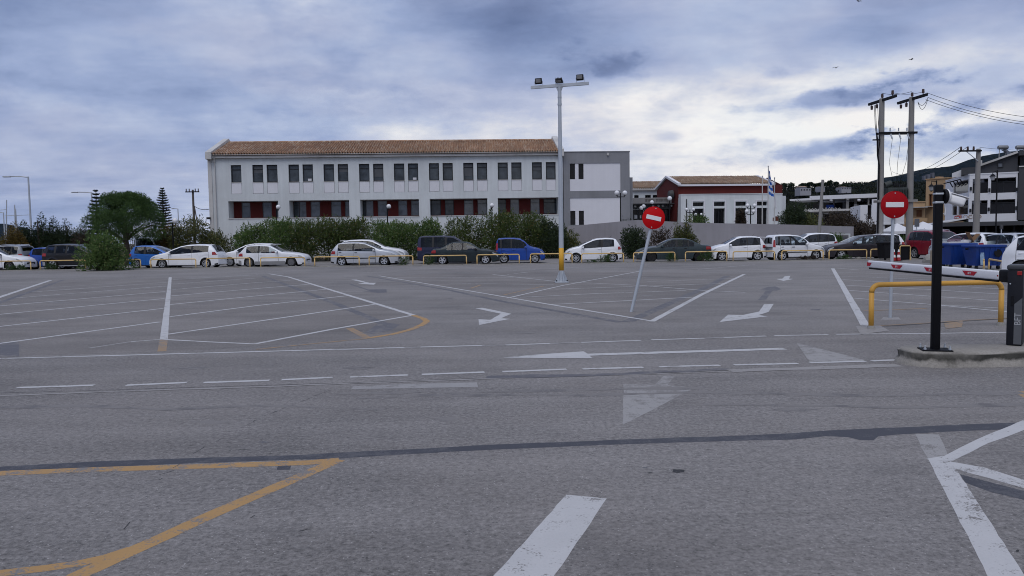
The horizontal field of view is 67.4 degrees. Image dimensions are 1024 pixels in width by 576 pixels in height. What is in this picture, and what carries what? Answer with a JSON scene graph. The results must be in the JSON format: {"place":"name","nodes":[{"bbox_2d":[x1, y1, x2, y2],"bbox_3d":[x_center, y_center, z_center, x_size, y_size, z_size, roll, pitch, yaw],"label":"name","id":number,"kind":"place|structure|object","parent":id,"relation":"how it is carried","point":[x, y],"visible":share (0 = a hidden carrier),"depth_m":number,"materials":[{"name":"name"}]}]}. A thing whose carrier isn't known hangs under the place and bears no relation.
{"place":"outdoors","nodes":[
{"label":"outdoors","id":0,"kind":"place"},
{"bbox_2d":[0,255,925,269],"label":"road","id":1,"kind":"structure","parent":0,"point":[417,262],"depth_m":50.73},
{"bbox_2d":[0,243,33,269],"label":"parked car","id":2,"kind":"object","parent":1,"relation":"on","point":[22,249],"visible":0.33,"depth_m":50.40,"materials":[{"name":"grey paint"}]},
{"bbox_2d":[0,249,36,269],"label":"parked car","id":3,"kind":"object","parent":1,"relation":"on","point":[5,255],"visible":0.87,"depth_m":49.33,"materials":[{"name":"white paint"}]},
{"bbox_2d":[28,247,79,268],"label":"parked car","id":4,"kind":"object","parent":1,"relation":"on","point":[36,254],"visible":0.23,"depth_m":50.61,"materials":[{"name":"blue paint"}]},
{"bbox_2d":[42,244,92,268],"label":"parked car","id":5,"kind":"object","parent":1,"relation":"on","point":[59,252],"visible":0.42,"depth_m":49.03,"materials":[{"name":"black paint"}]},
{"bbox_2d":[79,190,167,264],"bbox_3d":[-28.953,-4.537,57.738,6.006,5.643,5.763,-1,4,0],"label":"umbrella pine","id":6,"kind":"object","parent":1,"relation":"on","point":[118,216],"visible":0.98,"depth_m":56.80,"materials":[{"name":"green plant"}]},
{"bbox_2d":[135,237,164,252],"bbox_3d":[-29.107,-3.039,60.903,3.640,2.224,2.290,-1,4,0],"label":"camper van","id":7,"kind":"object","parent":1,"relation":"on","point":[141,242],"visible":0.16,"depth_m":60.03,"materials":[{"name":"white paint"}]},
{"bbox_2d":[129,245,181,267],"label":"parked car","id":8,"kind":"object","parent":1,"relation":"on","point":[142,254],"visible":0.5,"depth_m":49.65,"materials":[{"name":"blue paint"}]},
{"bbox_2d":[150,222,177,252],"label":"shrub","id":9,"kind":"object","parent":1,"relation":"on","point":[163,243],"visible":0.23,"depth_m":60.15,"materials":[{"name":"green plant"}]},
{"bbox_2d":[149,244,226,267],"bbox_3d":[-20.804,-2.122,49.363,4.496,1.645,2.090,-1,4,2],"label":"parked car","id":10,"kind":"object","parent":1,"relation":"on","point":[200,253],"visible":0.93,"depth_m":48.56,"materials":[{"name":"white paint"}]},
{"bbox_2d":[165,214,211,251],"bbox_3d":[-25.091,-3.816,59.379,3.309,3.894,3.811,-1,4,0],"label":"shrub","id":11,"kind":"object","parent":1,"relation":"on","point":[184,238],"visible":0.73,"depth_m":58.86,"materials":[{"name":"green plant"}]},
{"bbox_2d":[226,243,281,265],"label":"parked car","id":12,"kind":"object","parent":1,"relation":"on","point":[233,254],"visible":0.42,"depth_m":50.61,"materials":[{"name":"white paint"}]},
{"bbox_2d":[238,243,311,266],"bbox_3d":[-15.139,-2.145,49.115,4.314,1.555,2.050,-1,4,2],"label":"parked car","id":13,"kind":"object","parent":1,"relation":"on","point":[251,253],"visible":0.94,"depth_m":48.34,"materials":[{"name":"white paint"}]},
{"bbox_2d":[331,241,401,265],"bbox_3d":[-9.231,-2.250,48.765,4.282,1.634,2.090,-1,4,2],"label":"parked car","id":14,"kind":"object","parent":1,"relation":"on","point":[363,251],"visible":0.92,"depth_m":47.97,"materials":[{"name":"silver paint"}]},
{"bbox_2d":[342,239,408,263],"bbox_3d":[-9.291,-2.489,51.221,4.687,1.795,2.150,-1,4,2],"label":"parked car","id":15,"kind":"object","parent":1,"relation":"on","point":[384,246],"visible":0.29,"depth_m":50.49,"materials":[{"name":"white paint"}]},
{"bbox_2d":[414,235,476,263],"bbox_3d":[-4.195,-2.637,51.036,4.413,1.965,2.190,-1,4,2],"label":"parked van","id":16,"kind":"object","parent":1,"relation":"on","point":[426,245],"visible":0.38,"depth_m":50.24,"materials":[{"name":"black paint"}]},
{"bbox_2d":[431,241,499,263],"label":"parked car","id":17,"kind":"object","parent":1,"relation":"on","point":[448,249],"visible":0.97,"depth_m":47.59,"materials":[{"name":"black paint"}]},
{"bbox_2d":[494,236,544,262],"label":"parked car","id":18,"kind":"object","parent":1,"relation":"on","point":[523,249],"visible":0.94,"depth_m":48.59,"materials":[{"name":"blue paint"}]},
{"bbox_2d":[564,238,621,262],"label":"parked car","id":19,"kind":"object","parent":1,"relation":"on","point":[603,245],"visible":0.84,"depth_m":47.57,"materials":[{"name":"white paint"}]},
{"bbox_2d":[634,238,711,261],"bbox_3d":[9.928,-2.434,47.691,4.616,1.575,2.090,-1,4,2],"label":"parked car","id":20,"kind":"object","parent":1,"relation":"on","point":[690,245],"visible":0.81,"depth_m":46.88,"materials":[{"name":"black paint"}]},
{"bbox_2d":[711,236,765,260],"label":"parked car","id":21,"kind":"object","parent":1,"relation":"on","point":[730,246],"visible":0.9,"depth_m":46.93,"materials":[{"name":"white paint"}]},
{"bbox_2d":[764,235,824,259],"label":"parked car","id":22,"kind":"object","parent":1,"relation":"on","point":[771,244],"visible":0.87,"depth_m":46.52,"materials":[{"name":"white paint"}]},
{"bbox_2d":[780,233,837,257],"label":"parked car","id":23,"kind":"object","parent":1,"relation":"on","point":[821,239],"visible":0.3,"depth_m":49.98,"materials":[{"name":"white paint"}]},
{"bbox_2d":[817,180,826,232],"bbox_3d":[21.934,-4.847,54.321,0.882,5.589,0.257,-1,4,0],"label":"utility pole","id":24,"kind":"object","parent":1,"relation":"on","point":[820,208],"visible":0.78,"depth_m":54.19,"materials":[{"name":"concrete"}]},
{"bbox_2d":[822,233,902,258],"bbox_3d":[21.431,-2.607,47.340,4.654,1.625,2.150,-1,4,2],"label":"parked car","id":25,"kind":"object","parent":1,"relation":"on","point":[869,245],"visible":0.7,"depth_m":46.54,"materials":[{"name":"black paint"}]},
{"bbox_2d":[853,233,904,244],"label":"parked car","id":26,"kind":"object","parent":1,"relation":"on","point":[897,236],"visible":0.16,"depth_m":50.51,"materials":[{"name":"white paint"}]},
{"bbox_2d":[868,89,927,240],"bbox_3d":[25.632,-7.490,51.627,3.013,11.089,3.261,-1,4,0],"label":"twin utility pole","id":27,"kind":"object","parent":1,"relation":"on","point":[883,189],"visible":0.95,"depth_m":51.42,"materials":[{"name":"concrete"}]},
{"bbox_2d":[958,146,981,240],"bbox_3d":[33.686,-6.392,56.723,1.778,8.002,0.531,-1,4,0],"label":"utility pole","id":28,"kind":"object","parent":1,"relation":"on","point":[976,218],"visible":0.94,"depth_m":56.55,"materials":[{"name":"concrete"}]},
{"bbox_2d":[0,259,1023,575],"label":"car park","id":29,"kind":"structure","parent":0,"point":[748,419],"depth_m":6.61,"materials":[{"name":"asphalt"}]},
{"bbox_2d":[71,230,135,270],"bbox_3d":[-24.806,-2.233,46.769,3.272,2.725,3.459,-1,4,0],"label":"shrub","id":30,"kind":"object","parent":29,"relation":"on","point":[106,253],"visible":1,"depth_m":46.28,"materials":[{"name":"green plant"}]},
{"bbox_2d":[0,260,779,270],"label":"railing kerb","id":31,"kind":"structure","parent":29,"relation":"on","point":[405,265],"depth_m":47.18,"materials":[{"name":"metal"}]},
{"bbox_2d":[531,74,588,282],"bbox_3d":[1.705,-3.784,26.992,2.046,7.198,0.514,0,4,7],"label":"floodlight pole","id":32,"kind":"object","parent":29,"relation":"on","point":[561,277],"visible":1,"depth_m":26.91,"materials":[{"name":"grey metal"}]},
{"bbox_2d":[630,206,664,311],"bbox_3d":[2.768,-0.573,16.181,0.476,2.321,0.098,12,4,-1],"label":"no entry sign","id":33,"kind":"object","parent":29,"relation":"on","point":[653,217],"visible":1,"depth_m":16.09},
{"bbox_2d":[876,242,900,259],"bbox_3d":[21.814,-2.150,44.575,1.000,1.060,1.000,-1,4,0],"label":"waste bin","id":34,"kind":"object","parent":29,"relation":"on","point":[883,249],"visible":0.71,"depth_m":44.15,"materials":[{"name":"black plastic"}]},
{"bbox_2d":[881,191,907,317],"bbox_3d":[7.078,-0.591,14.292,0.507,2.414,0.088,0,4,0],"label":"no entry sign","id":35,"kind":"object","parent":29,"relation":"on","point":[894,204],"visible":0.99,"depth_m":14.20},
{"bbox_2d":[897,245,910,259],"bbox_3d":[22.512,-2.051,44.317,0.750,0.875,0.730,-1,4,0],"label":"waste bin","id":36,"kind":"object","parent":29,"relation":"on","point":[905,252],"visible":0.71,"depth_m":44.08,"materials":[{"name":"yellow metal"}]},
{"bbox_2d":[867,280,1004,328],"bbox_3d":[7.137,0.280,12.902,2.443,0.797,0.139,-1,4,-5],"label":"tube railing","id":37,"kind":"object","parent":29,"relation":"on","point":[1000,322],"visible":0.84,"depth_m":12.84,"materials":[{"name":"metal"}]},
{"bbox_2d":[905,228,973,257],"bbox_3d":[25.116,-2.616,44.952,2.170,1.845,4.362,-2,4,-10],"label":"parked car","id":38,"kind":"object","parent":29,"relation":"on","point":[919,242],"visible":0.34,"depth_m":45.31,"materials":[{"name":"red paint"}]},
{"bbox_2d":[894,343,1023,367],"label":"traffic island","id":39,"kind":"structure","parent":29,"relation":"on","point":[980,355],"depth_m":9.10,"materials":[{"name":"concrete"}]},
{"bbox_2d":[917,184,953,351],"bbox_3d":[5.093,-0.240,9.208,0.330,1.984,0.260,0,4,14],"label":"camera post","id":40,"kind":"object","parent":39,"relation":"on","point":[937,238],"visible":1,"depth_m":9.18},
{"bbox_2d":[943,189,968,215],"bbox_3d":[5.264,-1.019,9.136,0.302,0.322,0.180,0,4,11],"label":"security camera","id":41,"kind":"object","parent":40,"relation":"attached to","point":[949,197],"visible":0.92,"depth_m":9.08,"materials":[{"name":"white metal"}]},
{"bbox_2d":[867,260,1023,345],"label":"parking barrier","id":42,"kind":"object","parent":39,"relation":"on","point":[1012,276],"visible":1,"depth_m":9.58,"materials":[{"name":"white metal"}]},
{"bbox_2d":[942,243,977,267],"bbox_3d":[19.516,-1.423,33.697,1.396,1.089,1.080,-1,4,0],"label":"dumpster","id":43,"kind":"object","parent":29,"relation":"on","point":[952,253],"visible":0.61,"depth_m":33.31,"materials":[{"name":"plastic"}]},
{"bbox_2d":[928,232,1008,253],"bbox_3d":[25.156,-2.359,42.373,2.140,1.665,4.534,-1,4,-9],"label":"parked car","id":44,"kind":"object","parent":29,"relation":"on","point":[985,238],"visible":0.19,"depth_m":40.50,"materials":[{"name":"white paint"}]},
{"bbox_2d":[961,244,1006,268],"bbox_3d":[19.824,-1.306,32.302,1.496,1.027,1.080,-1,4,0],"label":"dumpster","id":45,"kind":"object","parent":29,"relation":"on","point":[975,255],"visible":0.88,"depth_m":31.89,"materials":[{"name":"plastic"}]},
{"bbox_2d":[974,233,1023,249],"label":"parked car","id":46,"kind":"object","parent":29,"relation":"on","point":[1008,235],"visible":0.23,"depth_m":39.67,"materials":[{"name":"silver paint"}]},
{"bbox_2d":[1002,235,1023,269],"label":"parked car","id":47,"kind":"object","parent":29,"relation":"on","point":[1013,253],"visible":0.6,"depth_m":25.25,"materials":[{"name":"white paint"}]},
{"bbox_2d":[0,0,1023,243],"label":"sky","id":48,"kind":"structure","parent":0,"point":[105,96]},
{"bbox_2d":[782,180,1023,225],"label":"hill","id":49,"kind":"structure","parent":0,"point":[920,184],"depth_m":381.85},
{"bbox_2d":[868,151,1018,185],"bbox_3d":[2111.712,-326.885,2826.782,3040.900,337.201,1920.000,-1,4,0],"label":"mountain","id":50,"kind":"structure","parent":0,"point":[948,171],"depth_m":2389.58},
{"label":"ground","id":51,"kind":"structure","parent":0,"visible":0},
{"bbox_2d":[0,221,31,245],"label":"autumn tree","id":52,"kind":"object","parent":51,"relation":"on","point":[17,238],"visible":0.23,"depth_m":59.31,"materials":[{"name":"brown plant"}]},
{"bbox_2d":[230,220,269,249],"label":"shrub","id":53,"kind":"object","parent":51,"relation":"on","point":[242,238],"visible":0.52,"depth_m":59.62,"materials":[{"name":"green plant"}]},
{"bbox_2d":[313,213,353,260],"bbox_3d":[-13.781,-4.003,60.056,3.704,3.873,3.424,-4,5,-42],"label":"shrub","id":54,"kind":"object","parent":51,"relation":"on","point":[331,235],"visible":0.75,"depth_m":59.47,"materials":[{"name":"green plant"}]},
{"bbox_2d":[336,214,372,242],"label":"shrub","id":55,"kind":"object","parent":51,"relation":"on","point":[358,230],"visible":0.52,"depth_m":59.62,"materials":[{"name":"green plant"}]},
{"bbox_2d":[205,136,563,256],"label":"office building","id":56,"kind":"structure","parent":51,"relation":"on","point":[251,182],"depth_m":67.59,"materials":[{"name":"white paint"}]},
{"bbox_2d":[231,165,241,181],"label":"window","id":57,"kind":"structure","parent":56,"relation":"in","point":[235,169],"depth_m":66.81,"materials":[{"name":"black glass"}]},
{"bbox_2d":[253,165,262,181],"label":"window","id":58,"kind":"structure","parent":56,"relation":"in","point":[257,169],"depth_m":66.89,"materials":[{"name":"black glass"}]},
{"bbox_2d":[267,165,277,181],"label":"window","id":59,"kind":"structure","parent":56,"relation":"in","point":[272,175],"depth_m":66.96,"materials":[{"name":"black glass"}]},
{"bbox_2d":[289,165,298,181],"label":"window","id":60,"kind":"structure","parent":56,"relation":"in","point":[293,169],"depth_m":67.06,"materials":[{"name":"black glass"}]},
{"bbox_2d":[303,165,312,181],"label":"window","id":61,"kind":"structure","parent":56,"relation":"in","point":[307,169],"depth_m":67.12,"materials":[{"name":"black glass"}]},
{"bbox_2d":[324,164,333,180],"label":"window","id":62,"kind":"structure","parent":56,"relation":"in","point":[328,168],"depth_m":67.22,"materials":[{"name":"black glass"}]},
{"bbox_2d":[331,201,340,216],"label":"window","id":63,"kind":"structure","parent":56,"relation":"in","point":[335,205],"depth_m":68.81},
{"bbox_2d":[338,164,347,180],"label":"window","id":64,"kind":"structure","parent":56,"relation":"in","point":[342,168],"depth_m":67.27,"materials":[{"name":"black glass"}]},
{"bbox_2d":[359,164,369,180],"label":"window","id":65,"kind":"structure","parent":56,"relation":"in","point":[364,175],"depth_m":67.38,"materials":[{"name":"black glass"}]},
{"bbox_2d":[373,164,383,180],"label":"window","id":66,"kind":"structure","parent":56,"relation":"in","point":[377,168],"depth_m":67.42,"materials":[{"name":"black glass"}]},
{"bbox_2d":[394,164,404,180],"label":"window","id":67,"kind":"structure","parent":56,"relation":"in","point":[398,168],"depth_m":67.53,"materials":[{"name":"black glass"}]},
{"bbox_2d":[408,164,417,180],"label":"window","id":68,"kind":"structure","parent":56,"relation":"in","point":[412,168],"depth_m":67.60,"materials":[{"name":"black glass"}]},
{"bbox_2d":[429,163,438,179],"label":"window","id":69,"kind":"structure","parent":56,"relation":"in","point":[433,167],"depth_m":67.70,"materials":[{"name":"black glass"}]},
{"bbox_2d":[431,200,440,214],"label":"window","id":70,"kind":"structure","parent":56,"relation":"in","point":[435,204],"depth_m":69.27,"materials":[{"name":"grey glass"}]},
{"bbox_2d":[443,163,452,179],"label":"window","id":71,"kind":"structure","parent":56,"relation":"in","point":[447,167],"depth_m":67.75,"materials":[{"name":"grey glass"}]},
{"bbox_2d":[463,163,473,179],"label":"window","id":72,"kind":"structure","parent":56,"relation":"in","point":[467,167],"depth_m":67.83,"materials":[{"name":"grey glass"}]},
{"bbox_2d":[477,163,486,179],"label":"window","id":73,"kind":"structure","parent":56,"relation":"in","point":[481,167],"depth_m":67.90,"materials":[{"name":"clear glass"}]},
{"bbox_2d":[498,163,507,179],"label":"window","id":74,"kind":"structure","parent":56,"relation":"in","point":[502,167],"depth_m":68.00,"materials":[{"name":"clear glass"}]},
{"bbox_2d":[511,163,521,178],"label":"window","id":75,"kind":"structure","parent":56,"relation":"in","point":[515,167],"depth_m":68.06,"materials":[{"name":"grey glass"}]},
{"bbox_2d":[532,162,541,178],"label":"window","id":76,"kind":"structure","parent":56,"relation":"in","point":[536,166],"depth_m":68.15,"materials":[{"name":"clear glass"}]},
{"bbox_2d":[543,199,556,213],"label":"window","id":77,"kind":"structure","parent":56,"relation":"in","point":[549,204],"depth_m":69.81,"materials":[{"name":"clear glass"}]},
{"bbox_2d":[546,162,555,178],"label":"window","id":78,"kind":"structure","parent":56,"relation":"in","point":[550,166],"depth_m":68.23,"materials":[{"name":"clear glass"}]},
{"bbox_2d":[408,216,444,250],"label":"shrub","id":79,"kind":"object","parent":51,"relation":"on","point":[431,229],"visible":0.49,"depth_m":59.07,"materials":[{"name":"green plant"}]},
{"bbox_2d":[537,218,569,257],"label":"shrub","id":80,"kind":"object","parent":51,"relation":"on","point":[551,237],"visible":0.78,"depth_m":58.24,"materials":[{"name":"green plant"}]},
{"bbox_2d":[563,151,632,226],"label":"office block","id":81,"kind":"structure","parent":51,"relation":"on","point":[593,181],"depth_m":68.36,"materials":[{"name":"paint"}]},
{"bbox_2d":[619,226,650,258],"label":"shrub","id":82,"kind":"object","parent":51,"relation":"on","point":[634,240],"visible":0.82,"depth_m":54.54,"materials":[{"name":"green plant"}]},
{"bbox_2d":[633,181,659,209],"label":"wing","id":83,"kind":"structure","parent":51,"relation":"on","point":[643,189],"depth_m":83.77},
{"bbox_2d":[649,226,672,246],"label":"shrub","id":84,"kind":"object","parent":51,"relation":"on","point":[658,238],"visible":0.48,"depth_m":55.31,"materials":[{"name":"green plant"}]},
{"bbox_2d":[669,213,700,245],"bbox_3d":[12.421,-3.798,55.863,2.638,3.257,2.265,-1,4,0],"label":"young pine","id":85,"kind":"object","parent":51,"relation":"on","point":[686,234],"visible":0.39,"depth_m":55.49,"materials":[{"name":"green plant"}]},
{"bbox_2d":[564,220,853,254],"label":"ramp wall","id":86,"kind":"structure","parent":51,"relation":"on","point":[711,234],"depth_m":59.09,"materials":[{"name":"concrete"}]},
{"bbox_2d":[654,175,785,223],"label":"red hall","id":87,"kind":"structure","parent":51,"relation":"on","point":[718,199],"depth_m":73.82,"materials":[{"name":"paint"}]},
{"bbox_2d":[790,193,876,224],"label":"open steel hall","id":88,"kind":"structure","parent":51,"relation":"on","point":[838,204],"depth_m":91.61,"materials":[{"name":"white paint"}]},
{"bbox_2d":[850,199,903,235],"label":"white house","id":89,"kind":"structure","parent":51,"relation":"on","point":[870,210],"depth_m":69.58,"materials":[{"name":"paint"}]},
{"bbox_2d":[883,223,905,238],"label":"cafe canopy","id":90,"kind":"object","parent":51,"relation":"on","point":[899,229],"visible":0.22,"depth_m":65.17,"materials":[{"name":"fabric"}]},
{"bbox_2d":[903,201,926,226],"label":"ochre house","id":91,"kind":"structure","parent":51,"relation":"on","point":[919,207],"depth_m":79.29,"materials":[{"name":"beige paint"}]},
{"bbox_2d":[925,177,962,222],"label":"ochre house","id":92,"kind":"structure","parent":51,"relation":"on","point":[929,205],"depth_m":81.20,"materials":[{"name":"brown paint"}]},
{"bbox_2d":[928,151,1023,242],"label":"apartment house","id":93,"kind":"structure","parent":51,"relation":"on","point":[1010,198],"depth_m":64.98,"materials":[{"name":"white paint"}]},
{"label":"soil bed","id":94,"kind":"structure","parent":0,"visible":0},
{"bbox_2d":[18,212,65,247],"bbox_3d":[-38.143,-4.027,61.928,4.143,4.389,2.721,-1,4,0],"label":"dark tree","id":95,"kind":"object","parent":94,"relation":"on","point":[46,237],"visible":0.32,"depth_m":61.74,"materials":[{"name":"green plant"}]},
{"bbox_2d":[55,218,82,243],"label":"dark tree","id":96,"kind":"object","parent":94,"relation":"on","point":[68,239],"visible":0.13,"depth_m":65.50,"materials":[{"name":"green plant"}]},
{"bbox_2d":[70,226,90,243],"bbox_3d":[-35.450,-3.595,63.765,3.654,3.224,3.133,-1,4,0],"label":"dark tree","id":97,"kind":"object","parent":94,"relation":"on","point":[81,241],"visible":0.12,"depth_m":63.52,"materials":[{"name":"green plant"}]},
{"bbox_2d":[154,188,172,230],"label":"norfolk pine","id":98,"kind":"object","parent":94,"relation":"on","point":[161,203],"visible":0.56,"depth_m":91.32,"materials":[{"name":"green plant"}]},
{"bbox_2d":[199,227,235,252],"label":"shrub","id":99,"kind":"object","parent":94,"relation":"on","point":[215,238],"visible":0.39,"depth_m":59.87,"materials":[{"name":"green plant"}]},
{"bbox_2d":[255,216,304,251],"bbox_3d":[-17.858,-3.830,59.880,4.039,3.804,4.244,-1,4,0],"label":"shrub","id":100,"kind":"object","parent":94,"relation":"on","point":[276,230],"visible":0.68,"depth_m":59.24,"materials":[{"name":"green plant"}]},
{"bbox_2d":[288,217,331,260],"bbox_3d":[-15.765,-3.818,60.026,3.354,3.564,3.958,-1,4,0],"label":"shrub","id":101,"kind":"object","parent":94,"relation":"on","point":[307,233],"visible":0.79,"depth_m":59.39,"materials":[{"name":"green plant"}]},
{"bbox_2d":[365,218,400,248],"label":"shrub","id":102,"kind":"object","parent":94,"relation":"on","point":[380,233],"visible":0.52,"depth_m":59.21,"materials":[{"name":"green plant"}]},
{"bbox_2d":[381,218,422,259],"bbox_3d":[-8.332,-3.784,59.662,3.629,3.398,3.695,-1,4,0],"label":"shrub","id":103,"kind":"object","parent":94,"relation":"on","point":[403,240],"visible":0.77,"depth_m":59.09,"materials":[{"name":"green plant"}]},
{"bbox_2d":[443,214,486,248],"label":"shrub","id":104,"kind":"object","parent":94,"relation":"on","point":[464,234],"visible":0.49,"depth_m":59.91,"materials":[{"name":"green plant"}]},
{"bbox_2d":[477,207,524,255],"bbox_3d":[-0.978,-4.244,59.452,4.010,4.081,4.443,-1,4,0],"label":"shrub","id":105,"kind":"object","parent":94,"relation":"on","point":[502,226],"visible":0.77,"depth_m":58.56,"materials":[{"name":"green plant"}]},
{"bbox_2d":[508,210,555,248],"bbox_3d":[1.378,-4.233,59.886,4.324,3.895,4.228,-1,4,0],"label":"shrub","id":106,"kind":"object","parent":94,"relation":"on","point":[531,231],"visible":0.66,"depth_m":59.14,"materials":[{"name":"green plant"}]},
{"bbox_2d":[545,227,581,253],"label":"shrub","id":107,"kind":"object","parent":94,"relation":"on","point":[573,242],"visible":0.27,"depth_m":59.43,"materials":[{"name":"green plant"}]},
{"bbox_2d":[816,208,860,225],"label":"shrub","id":108,"kind":"object","parent":94,"relation":"on","point":[839,220],"visible":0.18,"depth_m":67.42,"materials":[{"name":"green plant"}]},
{"bbox_2d":[843,219,871,240],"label":"shrub","id":109,"kind":"object","parent":94,"relation":"on","point":[858,228],"visible":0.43,"depth_m":63.25,"materials":[{"name":"green plant"}]},
{"label":"terrace","id":110,"kind":"structure","parent":0,"visible":0},
{"bbox_2d":[633,197,673,220],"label":"entrance portico","id":111,"kind":"structure","parent":110,"relation":"on","point":[662,203],"depth_m":75.73,"materials":[{"name":"concrete"}]},
{"bbox_2d":[777,200,808,224],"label":"shrub","id":112,"kind":"object","parent":110,"relation":"on","point":[792,215],"visible":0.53,"depth_m":65.02,"materials":[{"name":"green plant"}]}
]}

